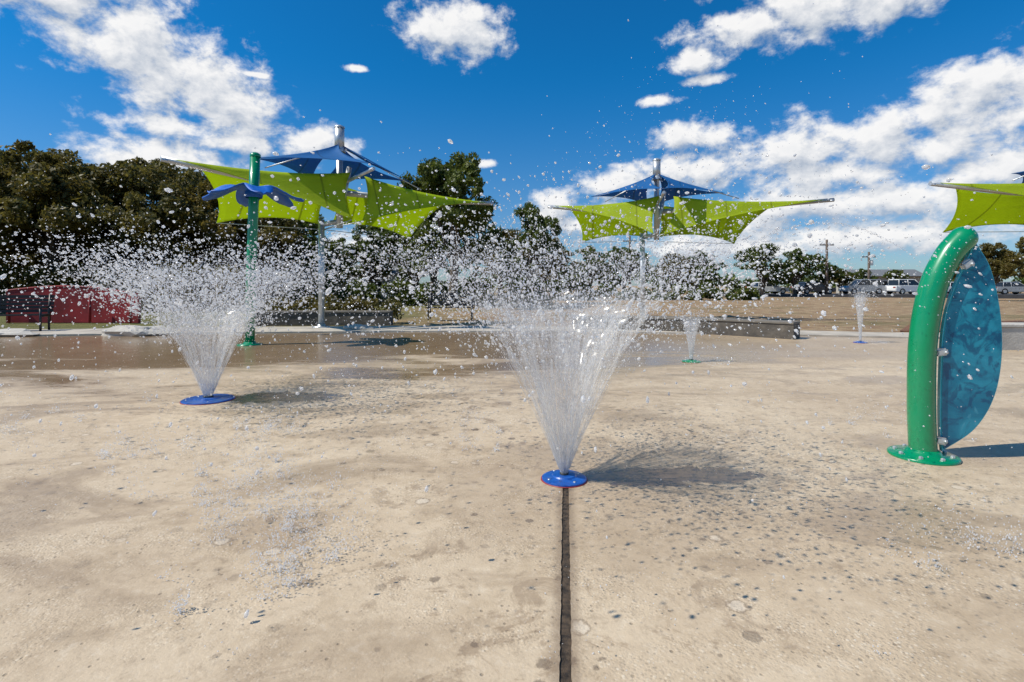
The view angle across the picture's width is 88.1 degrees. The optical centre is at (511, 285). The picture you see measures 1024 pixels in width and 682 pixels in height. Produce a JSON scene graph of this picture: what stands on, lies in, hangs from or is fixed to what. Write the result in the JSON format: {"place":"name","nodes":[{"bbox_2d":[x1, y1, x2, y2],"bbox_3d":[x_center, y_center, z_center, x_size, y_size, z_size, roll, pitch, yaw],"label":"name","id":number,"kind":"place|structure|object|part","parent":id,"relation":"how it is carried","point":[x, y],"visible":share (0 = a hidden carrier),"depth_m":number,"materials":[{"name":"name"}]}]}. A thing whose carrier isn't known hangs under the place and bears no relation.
{"place":"outdoors","nodes":[
{"label":"outdoors","id":0,"kind":"place"},
{"bbox_2d":[376,282,381,290],"bbox_3d":[-10.120,0.074,39.477,0.770,0.660,0.050,0,0,-8],"label":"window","id":1,"kind":"structure","parent":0,"point":[379,284],"depth_m":39.48,"materials":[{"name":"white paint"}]},
{"bbox_2d":[0,326,939,338],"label":"walkway path","id":2,"kind":"structure","parent":0,"point":[96,332],"depth_m":14.75,"materials":[{"name":"concrete"}]},
{"bbox_2d":[0,328,39,336],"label":"boulder","id":3,"kind":"object","parent":2,"relation":"on","point":[21,332],"visible":0.97,"depth_m":13.50,"materials":[{"name":"stone"}]},
{"bbox_2d":[0,294,54,330],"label":"park bench","id":4,"kind":"object","parent":2,"relation":"on","point":[49,304],"visible":0.93,"depth_m":14.94,"materials":[{"name":"black metal"}]},
{"bbox_2d":[160,125,493,327],"bbox_3d":[-4.599,-1.790,16.370,10.100,6.180,4.182,0,0,-23],"label":"shade canopy","id":5,"kind":"object","parent":2,"relation":"on","point":[310,185],"visible":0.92,"depth_m":15.96,"materials":[{"name":"fabric"}]},
{"bbox_2d":[343,324,373,329],"bbox_3d":[-4.475,1.213,15.394,0.888,0.191,0.632,0,0,0],"label":"boulder","id":6,"kind":"object","parent":2,"relation":"on","point":[358,326],"visible":0.78,"depth_m":15.19,"materials":[{"name":"stone"}]},
{"bbox_2d":[0,286,1023,332],"bbox_3d":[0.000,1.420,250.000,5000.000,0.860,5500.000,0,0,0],"label":"ground","id":7,"kind":"structure","parent":0,"point":[842,309],"depth_m":24.71,"materials":[{"name":"beige soil"}]},
{"bbox_2d":[0,160,65,270],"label":"oak tree","id":8,"kind":"object","parent":7,"relation":"on","point":[18,237],"visible":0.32,"depth_m":28.71,"materials":[{"name":"green plant"}]},
{"bbox_2d":[0,139,135,272],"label":"oak tree","id":9,"kind":"object","parent":7,"relation":"on","point":[39,188],"visible":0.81,"depth_m":27.33,"materials":[{"name":"green plant"}]},
{"bbox_2d":[6,285,140,322],"bbox_3d":[-15.300,0.647,18.465,4.624,1.305,0.410,0,0,0],"label":"red curved barrier","id":10,"kind":"object","parent":7,"relation":"on","point":[83,312],"visible":0.61,"depth_m":18.52,"materials":[{"name":"metal"}]},
{"bbox_2d":[13,162,143,273],"bbox_3d":[-28.014,-3.240,33.763,9.137,9.564,10.392,0,0,-39],"label":"oak tree","id":11,"kind":"object","parent":7,"relation":"on","point":[70,252],"visible":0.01,"depth_m":33.68,"materials":[{"name":"green plant"}]},
{"bbox_2d":[0,260,245,311],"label":"hedge","id":12,"kind":"object","parent":7,"relation":"on","point":[29,280],"visible":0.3,"depth_m":26.56,"materials":[{"name":"green plant"}]},
{"bbox_2d":[52,159,259,294],"bbox_3d":[-20.386,-2.882,29.892,9.068,8.812,9.376,0,0,20],"label":"oak tree","id":13,"kind":"object","parent":7,"relation":"on","point":[149,184],"visible":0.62,"depth_m":28.30,"materials":[{"name":"green plant"}]},
{"bbox_2d":[72,156,266,292],"bbox_3d":[-22.848,-3.514,36.112,11.291,10.128,10.919,0,0,30],"label":"oak tree","id":14,"kind":"object","parent":7,"relation":"on","point":[171,171],"visible":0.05,"depth_m":34.13,"materials":[{"name":"green plant"}]},
{"bbox_2d":[0,246,357,300],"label":"hedge","id":15,"kind":"object","parent":7,"relation":"on","point":[30,258],"visible":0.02,"depth_m":41.36,"materials":[{"name":"green plant"}]},
{"bbox_2d":[156,179,305,284],"bbox_3d":[-16.361,-2.395,30.991,8.026,7.799,8.299,0,0,-20],"label":"oak tree","id":16,"kind":"object","parent":7,"relation":"on","point":[196,208],"visible":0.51,"depth_m":29.55,"materials":[{"name":"green plant"}]},
{"bbox_2d":[260,220,317,299],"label":"oak tree","id":17,"kind":"object","parent":7,"relation":"on","point":[306,234],"depth_m":39.81,"materials":[{"name":"green plant"}]},
{"bbox_2d":[245,214,356,297],"bbox_3d":[-13.351,-1.827,33.491,6.031,6.619,6.596,0,0,44],"label":"oak tree","id":18,"kind":"object","parent":7,"relation":"on","point":[313,239],"visible":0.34,"depth_m":33.24,"materials":[{"name":"green plant"}]},
{"bbox_2d":[255,312,392,325],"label":"concrete bench wall","id":19,"kind":"structure","parent":7,"relation":"on","point":[331,319],"depth_m":17.40,"materials":[{"name":"stone"}]},
{"bbox_2d":[258,310,392,312],"bbox_3d":[-6.202,0.870,17.550,4.424,0.059,0.549,0,0,-3],"label":"coping","id":20,"kind":"object","parent":19,"relation":"on","point":[358,311],"visible":0.71,"depth_m":17.38,"materials":[{"name":"grey concrete"}]},
{"bbox_2d":[264,293,403,319],"bbox_3d":[-6.348,0.831,18.525,5.198,1.157,1.668,0,0,0],"label":"shrub","id":21,"kind":"object","parent":7,"relation":"on","point":[356,306],"visible":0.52,"depth_m":18.16,"materials":[{"name":"green plant"}]},
{"bbox_2d":[315,275,394,301],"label":"walls","id":22,"kind":"structure","parent":7,"relation":"on","point":[381,279],"depth_m":39.52,"materials":[{"name":"paint"}]},
{"bbox_2d":[325,265,398,276],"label":"roof","id":23,"kind":"structure","parent":22,"relation":"on","point":[396,272],"depth_m":39.62,"materials":[{"name":"metal"}]},
{"bbox_2d":[329,225,411,302],"bbox_3d":[-9.838,-1.731,38.464,6.118,6.418,5.594,0,0,-11],"label":"oak tree","id":24,"kind":"object","parent":7,"relation":"on","point":[367,243],"visible":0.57,"depth_m":37.20,"materials":[{"name":"green plant"}]},
{"bbox_2d":[379,238,461,291],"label":"oak tree","id":25,"kind":"object","parent":7,"relation":"on","point":[405,277],"visible":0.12,"depth_m":43.99,"materials":[{"name":"green plant"}]},
{"bbox_2d":[283,277,562,305],"bbox_3d":[-5.588,0.537,33.031,17.712,2.219,2.322,0,0,0],"label":"hedge","id":26,"kind":"object","parent":7,"relation":"on","point":[410,301],"visible":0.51,"depth_m":32.65,"materials":[{"name":"green plant"}]},
{"bbox_2d":[398,190,488,300],"bbox_3d":[-5.449,-2.646,33.735,6.492,8.324,5.935,0,0,30],"label":"oak tree","id":27,"kind":"object","parent":7,"relation":"on","point":[416,234],"visible":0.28,"depth_m":32.16,"materials":[{"name":"green plant"}]},
{"bbox_2d":[397,151,502,306],"bbox_3d":[-2.998,-3.103,29.893,5.426,9.279,7.363,0,0,29],"label":"oak tree","id":28,"kind":"object","parent":7,"relation":"on","point":[461,167],"visible":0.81,"depth_m":28.77,"materials":[{"name":"green plant"}]},
{"bbox_2d":[425,292,474,319],"bbox_3d":[-2.300,0.748,19.864,1.800,1.037,0.650,0,0,0],"label":"park bench","id":29,"kind":"object","parent":7,"relation":"on","point":[431,297],"visible":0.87,"depth_m":20.09,"materials":[{"name":"black metal"}]},
{"bbox_2d":[470,228,524,295],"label":"oak tree","id":30,"kind":"object","parent":7,"relation":"on","point":[512,232],"visible":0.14,"depth_m":44.74,"materials":[{"name":"green plant"}]},
{"bbox_2d":[0,332,1023,681],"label":"splash pad","id":31,"kind":"object","parent":7,"relation":"on","point":[82,598],"visible":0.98,"depth_m":2.95,"materials":[{"name":"concrete"}]},
{"bbox_2d":[101,325,178,335],"bbox_3d":[-9.759,1.191,13.892,1.948,0.307,0.901,0,0,0],"label":"boulder","id":32,"kind":"object","parent":31,"relation":"on","point":[117,330],"visible":0.59,"depth_m":13.63,"materials":[{"name":"stone"}]},
{"bbox_2d":[202,152,303,345],"bbox_3d":[-5.660,-0.804,11.600,2.103,4.212,1.970,0,0,0],"label":"flower water feature","id":33,"kind":"object","parent":31,"relation":"on","point":[253,191],"visible":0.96,"depth_m":11.51,"materials":[{"name":"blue metal"}]},
{"bbox_2d":[0,134,603,511],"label":"water jet","id":34,"kind":"object","parent":31,"relation":"on","point":[206,398],"visible":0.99,"depth_m":5.71,"materials":[{"name":"clear liquid"}]},
{"bbox_2d":[0,3,1023,615],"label":"water spray","id":35,"kind":"object","parent":31,"relation":"on","point":[286,529],"visible":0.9,"depth_m":3.10,"materials":[{"name":"white"}]},
{"bbox_2d":[12,96,1023,681],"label":"water jet","id":36,"kind":"object","parent":31,"relation":"on","point":[564,476],"visible":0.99,"depth_m":3.26,"materials":[{"name":"clear liquid"}]},
{"bbox_2d":[659,302,725,365],"bbox_3d":[3.205,0.731,8.978,1.318,1.142,1.134,0,0,0],"label":"water jet","id":37,"kind":"object","parent":31,"relation":"on","point":[691,360],"visible":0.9,"depth_m":8.99,"materials":[{"name":"liquid"}]},
{"bbox_2d":[846,280,890,343],"bbox_3d":[8.106,0.564,11.992,1.051,1.476,0.847,0,0,0],"label":"water jet","id":38,"kind":"object","parent":31,"relation":"on","point":[860,332],"visible":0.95,"depth_m":11.98,"materials":[{"name":"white liquid"}]},
{"bbox_2d":[887,227,1001,465],"bbox_3d":[3.258,0.429,4.063,0.713,1.747,0.449,0,0,-14],"label":"leaf water feature","id":39,"kind":"object","parent":31,"relation":"on","point":[954,420],"visible":0.97,"depth_m":3.96,"materials":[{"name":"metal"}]},
{"bbox_2d":[1002,327,1023,349],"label":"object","id":40,"kind":"object","parent":31,"relation":"on","point":[1012,338],"visible":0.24,"depth_m":10.62,"materials":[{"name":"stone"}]},
{"bbox_2d":[490,201,561,281],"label":"oak tree","id":41,"kind":"object","parent":7,"relation":"on","point":[526,211],"visible":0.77,"depth_m":34.69,"materials":[{"name":"green plant"}]},
{"bbox_2d":[521,237,579,291],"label":"oak tree","id":42,"kind":"object","parent":7,"relation":"on","point":[554,239],"visible":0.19,"depth_m":41.76,"materials":[{"name":"green plant"}]},
{"bbox_2d":[539,246,582,293],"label":"oak tree","id":43,"kind":"object","parent":7,"relation":"on","point":[563,247],"visible":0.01,"depth_m":51.65,"materials":[{"name":"green plant"}]},
{"bbox_2d":[558,245,619,286],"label":"oak tree","id":44,"kind":"object","parent":7,"relation":"on","point":[592,250],"visible":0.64,"depth_m":47.74,"materials":[{"name":"green plant"}]},
{"bbox_2d":[596,245,652,288],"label":"oak tree","id":45,"kind":"object","parent":7,"relation":"on","point":[619,251],"visible":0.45,"depth_m":51.67,"materials":[{"name":"green plant"}]},
{"bbox_2d":[623,236,635,288],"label":"utility pole","id":46,"kind":"object","parent":7,"relation":"on","point":[629,282],"visible":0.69,"depth_m":61.90,"materials":[{"name":"wood"}]},
{"bbox_2d":[542,283,761,299],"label":"hedge","id":47,"kind":"object","parent":7,"relation":"on","point":[751,293],"visible":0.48,"depth_m":42.74,"materials":[{"name":"green plant"}]},
{"bbox_2d":[655,253,696,286],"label":"oak tree","id":48,"kind":"object","parent":7,"relation":"on","point":[676,267],"visible":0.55,"depth_m":49.19,"materials":[{"name":"green plant"}]},
{"bbox_2d":[572,318,799,339],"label":"concrete bench wall","id":49,"kind":"structure","parent":7,"relation":"on","point":[754,330],"depth_m":13.90,"materials":[{"name":"stone"}]},
{"bbox_2d":[572,315,799,324],"bbox_3d":[4.505,0.909,14.543,6.003,0.059,1.075,0,0,29],"label":"coping","id":50,"kind":"object","parent":49,"relation":"on","point":[734,320],"visible":0.72,"depth_m":14.11,"materials":[{"name":"grey concrete"}]},
{"bbox_2d":[548,158,834,315],"bbox_3d":[6.426,-1.790,19.837,9.945,6.180,4.196,0,0,28],"label":"shade canopy","id":51,"kind":"object","parent":7,"relation":"on","point":[633,221],"visible":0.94,"depth_m":20.19,"materials":[{"name":"fabric"}]},
{"bbox_2d":[682,259,718,288],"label":"oak tree","id":52,"kind":"object","parent":7,"relation":"on","point":[706,261],"visible":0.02,"depth_m":65.66,"materials":[{"name":"green plant"}]},
{"bbox_2d":[680,249,727,286],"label":"oak tree","id":53,"kind":"object","parent":7,"relation":"on","point":[709,280],"visible":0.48,"depth_m":52.98,"materials":[{"name":"green plant"}]},
{"bbox_2d":[395,258,1023,293],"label":"distant tree line","id":54,"kind":"object","parent":7,"relation":"on","point":[732,278],"visible":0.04,"depth_m":94.22,"materials":[{"name":"green plant"}]},
{"bbox_2d":[733,243,798,294],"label":"oak tree","id":55,"kind":"object","parent":7,"relation":"on","point":[766,276],"visible":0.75,"depth_m":57.10,"materials":[{"name":"green plant"}]},
{"bbox_2d":[770,247,827,293],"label":"oak tree","id":56,"kind":"object","parent":7,"relation":"on","point":[808,269],"visible":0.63,"depth_m":59.37,"materials":[{"name":"green plant"}]},
{"bbox_2d":[805,262,845,293],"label":"oak tree","id":57,"kind":"object","parent":7,"relation":"on","point":[836,275],"visible":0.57,"depth_m":61.49,"materials":[{"name":"green plant"}]},
{"bbox_2d":[820,240,833,293],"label":"utility pole","id":58,"kind":"object","parent":7,"relation":"on","point":[826,269],"visible":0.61,"depth_m":59.91,"materials":[{"name":"wood"}]},
{"bbox_2d":[828,268,856,293],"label":"oak tree","id":59,"kind":"object","parent":7,"relation":"on","point":[847,281],"visible":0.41,"depth_m":65.59,"materials":[{"name":"green plant"}]},
{"bbox_2d":[848,268,877,292],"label":"oak tree","id":60,"kind":"object","parent":7,"relation":"on","point":[861,272],"visible":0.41,"depth_m":71.88,"materials":[{"name":"green plant"}]},
{"bbox_2d":[862,252,875,293],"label":"utility pole","id":61,"kind":"object","parent":7,"relation":"on","point":[868,271],"visible":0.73,"depth_m":62.91,"materials":[{"name":"wood"}]},
{"bbox_2d":[722,293,1023,298],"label":"parking lot","id":62,"kind":"structure","parent":7,"relation":"on","point":[1000,296],"depth_m":58.74,"materials":[{"name":"grey asphalt"}]},
{"bbox_2d":[747,282,789,293],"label":"parked car","id":63,"kind":"object","parent":62,"relation":"on","point":[777,289],"visible":0.55,"depth_m":62.16,"materials":[{"name":"white paint"}]},
{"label":"windows","id":64,"kind":"part","parent":63,"relation":"part of","materials":[{"name":"black glass"}]},
{"bbox_2d":[791,282,835,293],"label":"parked car","id":65,"kind":"object","parent":62,"relation":"on","point":[819,288],"visible":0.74,"depth_m":61.69,"materials":[{"name":"paint"}]},
{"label":"windows","id":66,"kind":"part","parent":65,"relation":"part of","materials":[{"name":"black glass"}]},
{"bbox_2d":[838,279,885,293],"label":"parked car","id":67,"kind":"object","parent":62,"relation":"on","point":[869,286],"visible":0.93,"depth_m":61.18,"materials":[{"name":"silver metal"}]},
{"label":"windows","id":68,"kind":"part","parent":67,"relation":"part of","materials":[{"name":"black glass"}]},
{"bbox_2d":[885,279,918,293],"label":"parked car","id":69,"kind":"object","parent":62,"relation":"on","point":[892,285],"visible":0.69,"depth_m":60.16,"materials":[{"name":"white paint"}]},
{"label":"windows","id":70,"kind":"part","parent":69,"relation":"part of","materials":[{"name":"black glass"}]},
{"bbox_2d":[947,282,952,293],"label":"parked car","id":71,"kind":"object","parent":62,"relation":"on","point":[950,286],"visible":0.05,"depth_m":59.57,"materials":[{"name":"white paint"}]},
{"bbox_2d":[996,282,1023,294],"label":"parked car","id":72,"kind":"object","parent":62,"relation":"on","point":[1003,288],"visible":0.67,"depth_m":58.66,"materials":[{"name":"silver metal"}]},
{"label":"windows","id":73,"kind":"part","parent":72,"relation":"part of","materials":[{"name":"black glass"}]},
{"bbox_2d":[836,277,920,292],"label":"walls","id":74,"kind":"structure","parent":7,"relation":"on","point":[914,278],"depth_m":81.52,"materials":[{"name":"paint"}]},
{"bbox_2d":[847,269,922,276],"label":"roof","id":75,"kind":"structure","parent":74,"relation":"on","point":[880,272],"depth_m":82.62,"materials":[{"name":"metal"}]},
{"bbox_2d":[882,269,909,292],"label":"oak tree","id":76,"kind":"object","parent":7,"relation":"on","point":[890,275],"visible":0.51,"depth_m":75.35,"materials":[{"name":"green plant"}]},
{"bbox_2d":[900,320,1023,331],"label":"mulch bed","id":77,"kind":"object","parent":7,"relation":"on","point":[906,328],"visible":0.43,"depth_m":16.52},
{"bbox_2d":[928,171,1023,232],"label":"shade canopy","id":78,"kind":"object","parent":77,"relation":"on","point":[996,204],"visible":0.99,"depth_m":17.10,"materials":[{"name":"fabric"}]},
{"bbox_2d":[956,242,1023,285],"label":"oak tree","id":79,"kind":"object","parent":7,"relation":"on","point":[1003,263],"visible":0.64,"depth_m":42.08,"materials":[{"name":"green plant"}]},
{"bbox_2d":[1007,236,1023,278],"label":"oak tree","id":80,"kind":"object","parent":7,"relation":"on","point":[1020,244],"visible":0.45,"depth_m":45.15,"materials":[{"name":"green plant"}]},
{"bbox_2d":[0,0,1023,285],"label":"sky","id":81,"kind":"structure","parent":0,"point":[212,82],"materials":[{"name":"blue"}]},
{"bbox_2d":[1001,322,1023,326],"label":"coping","id":82,"kind":"object","parent":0,"point":[1012,324],"visible":0.38,"depth_m":10.61,"materials":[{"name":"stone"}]}
]}

